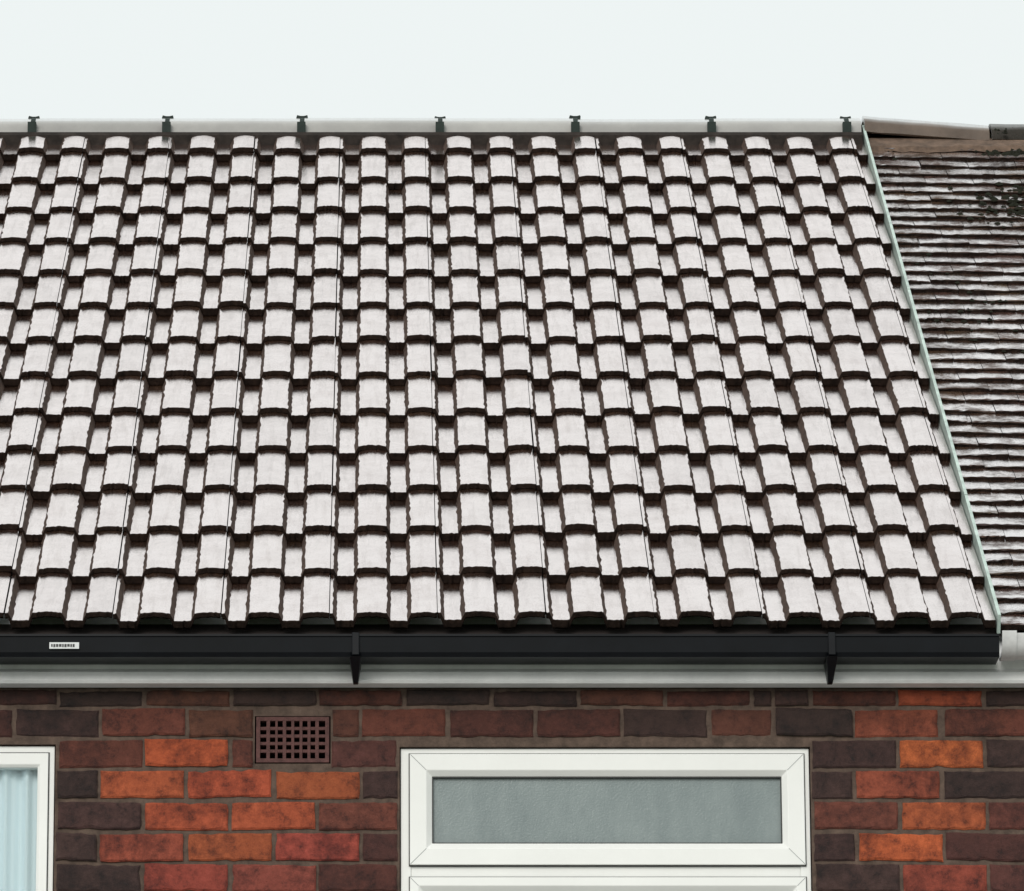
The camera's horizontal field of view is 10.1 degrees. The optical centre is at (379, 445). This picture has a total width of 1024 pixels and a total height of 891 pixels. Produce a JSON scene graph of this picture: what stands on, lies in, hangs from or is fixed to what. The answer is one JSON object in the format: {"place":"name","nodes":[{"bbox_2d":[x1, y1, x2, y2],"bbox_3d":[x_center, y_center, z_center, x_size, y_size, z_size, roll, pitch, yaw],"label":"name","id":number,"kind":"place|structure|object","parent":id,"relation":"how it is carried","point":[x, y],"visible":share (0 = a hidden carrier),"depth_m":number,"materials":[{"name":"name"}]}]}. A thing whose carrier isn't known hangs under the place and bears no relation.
{"place":"outdoors","nodes":[
{"label":"outdoors","id":0,"kind":"place"},
{"bbox_2d":[0,0,1023,125],"label":"sky","id":1,"kind":"structure","parent":0,"point":[952,61],"materials":[{"name":"white"}]},
{"label":"ground","id":2,"kind":"structure","parent":0,"visible":0},
{"bbox_2d":[400,763,400,890],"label":"interior lining","id":3,"kind":"object","parent":2,"relation":"on","point":[400,826],"depth_m":16.28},
{"bbox_2d":[0,688,1023,890],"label":"wall mortar","id":4,"kind":"object","parent":2,"relation":"on","point":[773,740],"depth_m":16.08,"materials":[{"name":"grey concrete"}]},
{"bbox_2d":[0,746,55,890],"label":"bedroom window","id":5,"kind":"structure","parent":4,"relation":"attached to","point":[51,750],"depth_m":16.06,"materials":[{"name":"white plastic"}]},
{"bbox_2d":[0,770,37,890],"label":"net curtain","id":6,"kind":"object","parent":5,"relation":"attached to","point":[18,813],"visible":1,"depth_m":16.07,"materials":[{"name":"white fabric"}]},
{"bbox_2d":[0,753,48,890],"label":"sash","id":7,"kind":"object","parent":5,"relation":"attached to","point":[25,761],"visible":1,"depth_m":16.05,"materials":[{"name":"white plastic"}]},
{"bbox_2d":[0,752,49,890],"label":"sash gasket","id":8,"kind":"object","parent":7,"relation":"attached to","point":[48,802],"visible":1,"depth_m":16.05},
{"bbox_2d":[256,717,328,763],"bbox_3d":[-0.241,0.824,16.104,0.203,0.129,0.044,0,-15,0],"label":"air brick","id":9,"kind":"object","parent":4,"relation":"attached to","point":[292,737],"visible":1,"depth_m":16.09,"materials":[{"name":"ceramic"}]},
{"bbox_2d":[255,719,330,763],"bbox_3d":[-0.241,0.830,16.127,0.211,0.135,0.001,0,-15,0],"label":"air brick void","id":10,"kind":"object","parent":9,"relation":"in","point":[295,756],"visible":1,"depth_m":16.13,"materials":[{"name":"black"}]},
{"bbox_2d":[0,154,1023,635],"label":"roof deck","id":11,"kind":"structure","parent":4,"relation":"on","point":[518,628],"depth_m":16.12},
{"bbox_2d":[0,132,862,153],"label":"dry ridge roll","id":12,"kind":"object","parent":11,"relation":"on","point":[439,138],"visible":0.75,"depth_m":20.42,"materials":[{"name":"black plastic"}]},
{"bbox_2d":[0,118,860,131],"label":"ridge tiles","id":13,"kind":"object","parent":12,"relation":"on","point":[415,125],"visible":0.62,"depth_m":20.48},
{"bbox_2d":[27,115,850,131],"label":"ridge clips","id":14,"kind":"object","parent":13,"relation":"attached to","point":[575,125],"visible":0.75,"depth_m":20.45,"materials":[{"name":"plastic"}]},
{"bbox_2d":[0,135,995,629],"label":"roof tiles","id":15,"kind":"object","parent":11,"relation":"on","point":[378,529],"visible":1,"depth_m":17.89,"materials":[{"name":"tile"}]},
{"bbox_2d":[0,614,1023,687],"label":"fascia board","id":16,"kind":"object","parent":11,"relation":"attached to","point":[1004,674],"visible":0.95,"depth_m":16.08,"materials":[{"name":"plastic"}]},
{"bbox_2d":[0,634,998,664],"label":"black gutter","id":17,"kind":"object","parent":16,"relation":"attached to","point":[520,649],"visible":1,"depth_m":15.98,"materials":[{"name":"plastic"}]},
{"bbox_2d":[49,642,78,648],"bbox_3d":[-0.871,0.553,15.976,0.082,0.018,0.002,0,-15,0],"label":"gutter label","id":18,"kind":"object","parent":17,"relation":"attached to","point":[72,647],"visible":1,"depth_m":15.97,"materials":[{"name":"white plastic"}]},
{"bbox_2d":[51,644,74,646],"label":"gutter label marks","id":19,"kind":"object","parent":18,"relation":"on","point":[64,645],"visible":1,"depth_m":15.97},
{"bbox_2d":[350,632,837,684],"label":"gutter brackets","id":20,"kind":"object","parent":17,"relation":"attached to","point":[830,663],"visible":1,"depth_m":15.98,"materials":[{"name":"black plastic"}]},
{"bbox_2d":[999,630,1023,660],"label":"old gutter","id":21,"kind":"object","parent":16,"relation":"attached to","point":[1011,645],"visible":1,"depth_m":15.97,"materials":[{"name":"white plastic"}]},
{"bbox_2d":[862,125,1000,632],"bbox_3d":[1.718,-0.308,18.288,0.009,2.766,3.975,0,-15,0],"label":"bonding strip","id":22,"kind":"object","parent":11,"relation":"attached to","point":[976,541],"visible":1,"depth_m":17.82,"materials":[{"name":"metal"}]},
{"bbox_2d":[867,133,1023,629],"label":"old roof tiles","id":23,"kind":"object","parent":11,"relation":"on","point":[980,383],"visible":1,"depth_m":18.69,"materials":[{"name":"tile"}]},
{"bbox_2d":[868,138,1023,152],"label":"ridge mortar bed","id":24,"kind":"object","parent":23,"relation":"on","point":[927,145],"visible":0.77,"depth_m":20.41,"materials":[{"name":"brown concrete"}]},
{"bbox_2d":[861,116,1023,139],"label":"old ridge tiles","id":25,"kind":"object","parent":24,"relation":"on","point":[913,128],"visible":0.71,"depth_m":20.48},
{"bbox_2d":[888,127,1023,351],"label":"roof moss","id":26,"kind":"object","parent":23,"relation":"on","point":[1017,152],"visible":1,"depth_m":19.78,"materials":[{"name":"black plant"}]},
{"bbox_2d":[401,749,810,890],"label":"bathroom window","id":27,"kind":"structure","parent":4,"relation":"attached to","point":[407,871],"depth_m":16.01,"materials":[{"name":"white plastic"}]},
{"bbox_2d":[410,754,805,864],"bbox_3d":[0.631,1.016,16.065,1.095,0.313,0.062,0,-15,0],"label":"fanlight","id":28,"kind":"object","parent":27,"relation":"attached to","point":[606,810],"depth_m":16.06,"materials":[{"name":"white plastic"}]},
{"bbox_2d":[432,777,782,843],"bbox_3d":[0.631,1.014,16.058,0.973,0.191,0.016,0,-15,0],"label":"fanlight glazing bead","id":29,"kind":"object","parent":28,"relation":"attached to","point":[609,778],"visible":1,"depth_m":16.07,"materials":[{"name":"white plastic"}]},
{"bbox_2d":[410,754,804,863],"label":"fanlight mitre joints","id":30,"kind":"object","parent":28,"relation":"attached to","point":[787,769],"visible":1,"depth_m":16.07,"materials":[{"name":"grey plastic"}]},
{"bbox_2d":[409,753,806,866],"bbox_3d":[0.631,1.012,16.050,1.101,0.319,0.013,0,-15,0],"label":"fanlight gasket","id":31,"kind":"object","parent":28,"relation":"attached to","point":[605,865],"visible":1,"depth_m":16.01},
{"bbox_2d":[410,877,805,890],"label":"casement","id":32,"kind":"object","parent":27,"relation":"attached to","point":[607,883],"visible":1,"depth_m":15.98,"materials":[{"name":"white plastic"}]},
{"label":"patio","id":33,"kind":"structure","parent":0,"visible":0},
{"bbox_2d":[0,690,1023,890],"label":"brickwork","id":34,"kind":"object","parent":33,"relation":"on","point":[499,723],"visible":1,"depth_m":16.05,"materials":[{"name":"brick"}]}
]}

